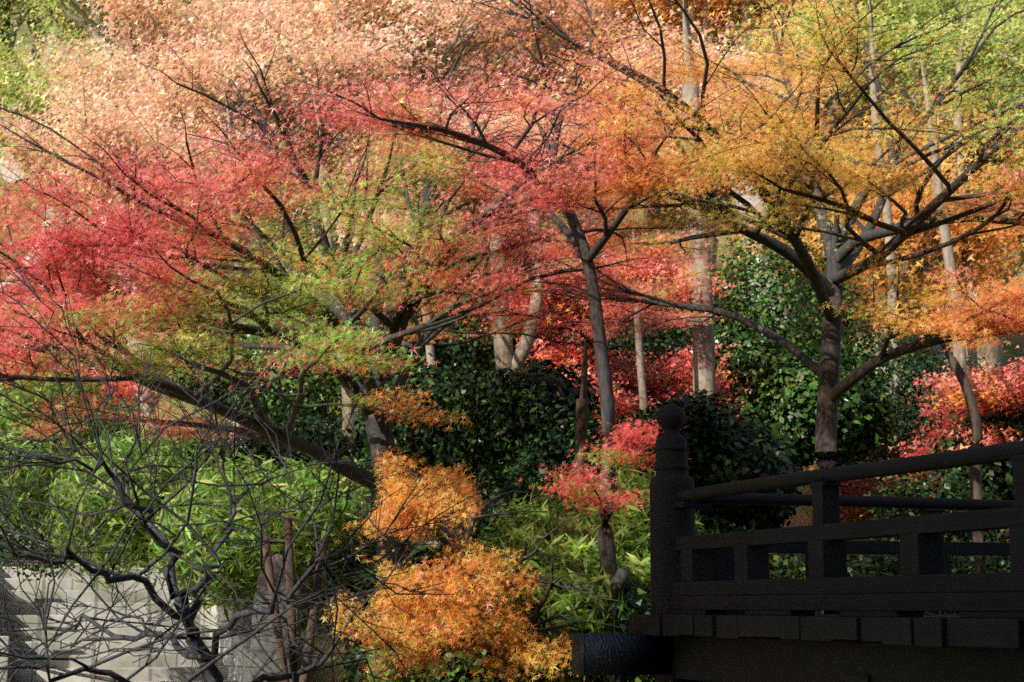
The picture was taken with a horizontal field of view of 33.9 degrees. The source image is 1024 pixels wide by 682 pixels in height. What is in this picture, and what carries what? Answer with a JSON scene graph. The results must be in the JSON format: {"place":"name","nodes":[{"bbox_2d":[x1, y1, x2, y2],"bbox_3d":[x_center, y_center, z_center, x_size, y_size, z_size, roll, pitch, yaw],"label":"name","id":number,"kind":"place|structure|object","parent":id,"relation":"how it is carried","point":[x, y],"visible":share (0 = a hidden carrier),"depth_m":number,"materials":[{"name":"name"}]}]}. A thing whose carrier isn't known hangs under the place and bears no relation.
{"place":"outdoors","nodes":[
{"label":"outdoors","id":0,"kind":"place"},
{"bbox_2d":[0,6,1023,681],"bbox_3d":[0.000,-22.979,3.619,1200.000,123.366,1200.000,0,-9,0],"label":"ground","id":1,"kind":"structure","parent":0,"point":[1014,346],"depth_m":39.63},
{"bbox_2d":[0,246,181,408],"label":"maple","id":2,"kind":"object","parent":1,"relation":"on","point":[122,385],"depth_m":22.02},
{"bbox_2d":[0,0,235,181],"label":"tree","id":3,"kind":"object","parent":1,"relation":"on","point":[14,33],"depth_m":43.64,"materials":[{"name":"plant"}]},
{"bbox_2d":[0,10,250,291],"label":"tree","id":4,"kind":"object","parent":1,"relation":"on","point":[9,101],"depth_m":33.47,"materials":[{"name":"orange plant"}]},
{"bbox_2d":[0,534,254,681],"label":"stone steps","id":5,"kind":"structure","parent":1,"relation":"on","point":[156,670],"depth_m":22.76,"materials":[{"name":"grey stone"}]},
{"bbox_2d":[9,0,298,248],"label":"tree","id":6,"kind":"object","parent":1,"relation":"on","point":[84,21],"depth_m":39.17,"materials":[{"name":"orange plant"}]},
{"bbox_2d":[0,37,308,445],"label":"tree","id":7,"kind":"object","parent":1,"relation":"on","point":[154,120],"depth_m":27.08,"materials":[{"name":"plant"}]},
{"bbox_2d":[0,255,499,681],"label":"plum tree branches","id":8,"kind":"object","parent":1,"relation":"on","point":[201,653],"visible":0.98,"depth_m":10.00,"materials":[{"name":"plant"}]},
{"bbox_2d":[2,0,513,450],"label":"tree","id":9,"kind":"object","parent":1,"relation":"on","point":[226,52],"depth_m":29.63,"materials":[{"name":"plant"}]},
{"bbox_2d":[249,554,300,681],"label":"rock","id":10,"kind":"object","parent":1,"relation":"on","point":[259,657],"visible":0.49,"depth_m":12.72,"materials":[{"name":"grey stone"}]},
{"bbox_2d":[262,519,326,681],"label":"wooden stakes","id":11,"kind":"object","parent":1,"relation":"on","point":[291,582],"visible":0.68,"depth_m":11.80,"materials":[{"name":"wood"}]},
{"bbox_2d":[0,6,678,609],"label":"maple","id":12,"kind":"object","parent":1,"relation":"on","point":[248,189],"depth_m":13.17,"materials":[{"name":"red plant"}]},
{"bbox_2d":[0,357,703,681],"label":"bamboo foliage","id":13,"kind":"object","parent":1,"relation":"on","point":[576,544],"visible":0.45,"depth_m":16.35,"materials":[{"name":"green plant"}]},
{"bbox_2d":[170,0,666,380],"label":"tree","id":14,"kind":"object","parent":1,"relation":"on","point":[422,6],"depth_m":31.71,"materials":[{"name":"plant"}]},
{"bbox_2d":[276,55,620,521],"bbox_3d":[-0.664,-0.129,24.950,5.810,8.346,5.252,0,-9,0],"label":"tree","id":15,"kind":"object","parent":1,"relation":"on","point":[491,127],"depth_m":25.12,"materials":[{"name":"plant"}]},
{"bbox_2d":[293,444,621,681],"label":"maple","id":16,"kind":"object","parent":1,"relation":"on","point":[393,502],"depth_m":11.45,"materials":[{"name":"orange plant"}]},
{"bbox_2d":[0,231,1023,681],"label":"hedge","id":17,"kind":"object","parent":1,"relation":"on","point":[522,421],"visible":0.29,"depth_m":19.75,"materials":[{"name":"green plant"}]},
{"bbox_2d":[259,0,785,681],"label":"maple","id":18,"kind":"object","parent":1,"relation":"on","point":[633,184],"depth_m":12.94,"materials":[{"name":"red plant"}]},
{"bbox_2d":[432,0,719,339],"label":"tree","id":19,"kind":"object","parent":1,"relation":"on","point":[576,6],"depth_m":34.10,"materials":[{"name":"plant"}]},
{"bbox_2d":[451,226,755,418],"bbox_3d":[1.218,0.296,22.415,4.313,4.206,6.582,0,-9,0],"label":"maple","id":20,"kind":"object","parent":1,"relation":"on","point":[686,294],"depth_m":20.97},
{"bbox_2d":[225,0,986,677],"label":"tree trunks","id":21,"kind":"object","parent":1,"relation":"on","point":[703,358],"visible":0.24,"depth_m":21.25,"materials":[{"name":"beige plant"}]},
{"bbox_2d":[722,90,1023,482],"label":"tree","id":22,"kind":"object","parent":21,"relation":"attached to","point":[981,251],"depth_m":26.59,"materials":[{"name":"orange plant"}]},
{"bbox_2d":[515,333,759,421],"bbox_3d":[1.760,1.542,22.372,4.322,3.783,4.252,0,-9,0],"label":"maple","id":23,"kind":"object","parent":1,"relation":"on","point":[657,391],"depth_m":22.10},
{"bbox_2d":[546,0,895,300],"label":"tree","id":24,"kind":"object","parent":1,"relation":"on","point":[711,46],"depth_m":26.20,"materials":[{"name":"orange plant"}]},
{"bbox_2d":[432,0,1023,613],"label":"maple","id":25,"kind":"object","parent":1,"relation":"on","point":[842,167],"depth_m":14.38,"materials":[{"name":"orange plant"}]},
{"bbox_2d":[570,0,916,386],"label":"tree","id":26,"kind":"object","parent":1,"relation":"on","point":[702,5],"depth_m":31.55,"materials":[{"name":"orange plant"}]},
{"bbox_2d":[571,322,983,572],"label":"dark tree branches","id":27,"kind":"object","parent":1,"relation":"on","point":[975,477],"visible":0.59,"depth_m":17.89,"materials":[{"name":"brown plant"}]},
{"bbox_2d":[571,400,1023,681],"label":"bridge railing","id":28,"kind":"object","parent":1,"relation":"on","point":[724,608],"visible":1,"depth_m":9.38,"materials":[{"name":"brown wood"}]},
{"bbox_2d":[710,0,1023,472],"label":"tree","id":29,"kind":"object","parent":1,"relation":"on","point":[896,11],"depth_m":28.96,"materials":[{"name":"plant"}]},
{"bbox_2d":[790,418,1008,542],"bbox_3d":[6.159,2.559,23.758,4.214,3.355,6.668,-4,-10,25],"label":"maple","id":30,"kind":"object","parent":1,"relation":"on","point":[858,488],"depth_m":22.31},
{"bbox_2d":[821,72,1023,380],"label":"tree","id":31,"kind":"object","parent":1,"relation":"on","point":[978,152],"depth_m":33.37,"materials":[{"name":"orange plant"}]},
{"bbox_2d":[893,346,1023,450],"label":"maple","id":32,"kind":"object","parent":1,"relation":"on","point":[996,395],"depth_m":19.99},
{"bbox_2d":[0,0,1023,264],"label":"forest wall","id":33,"kind":"structure","parent":0,"point":[848,104],"depth_m":46.88,"materials":[{"name":"plant"}]}
]}

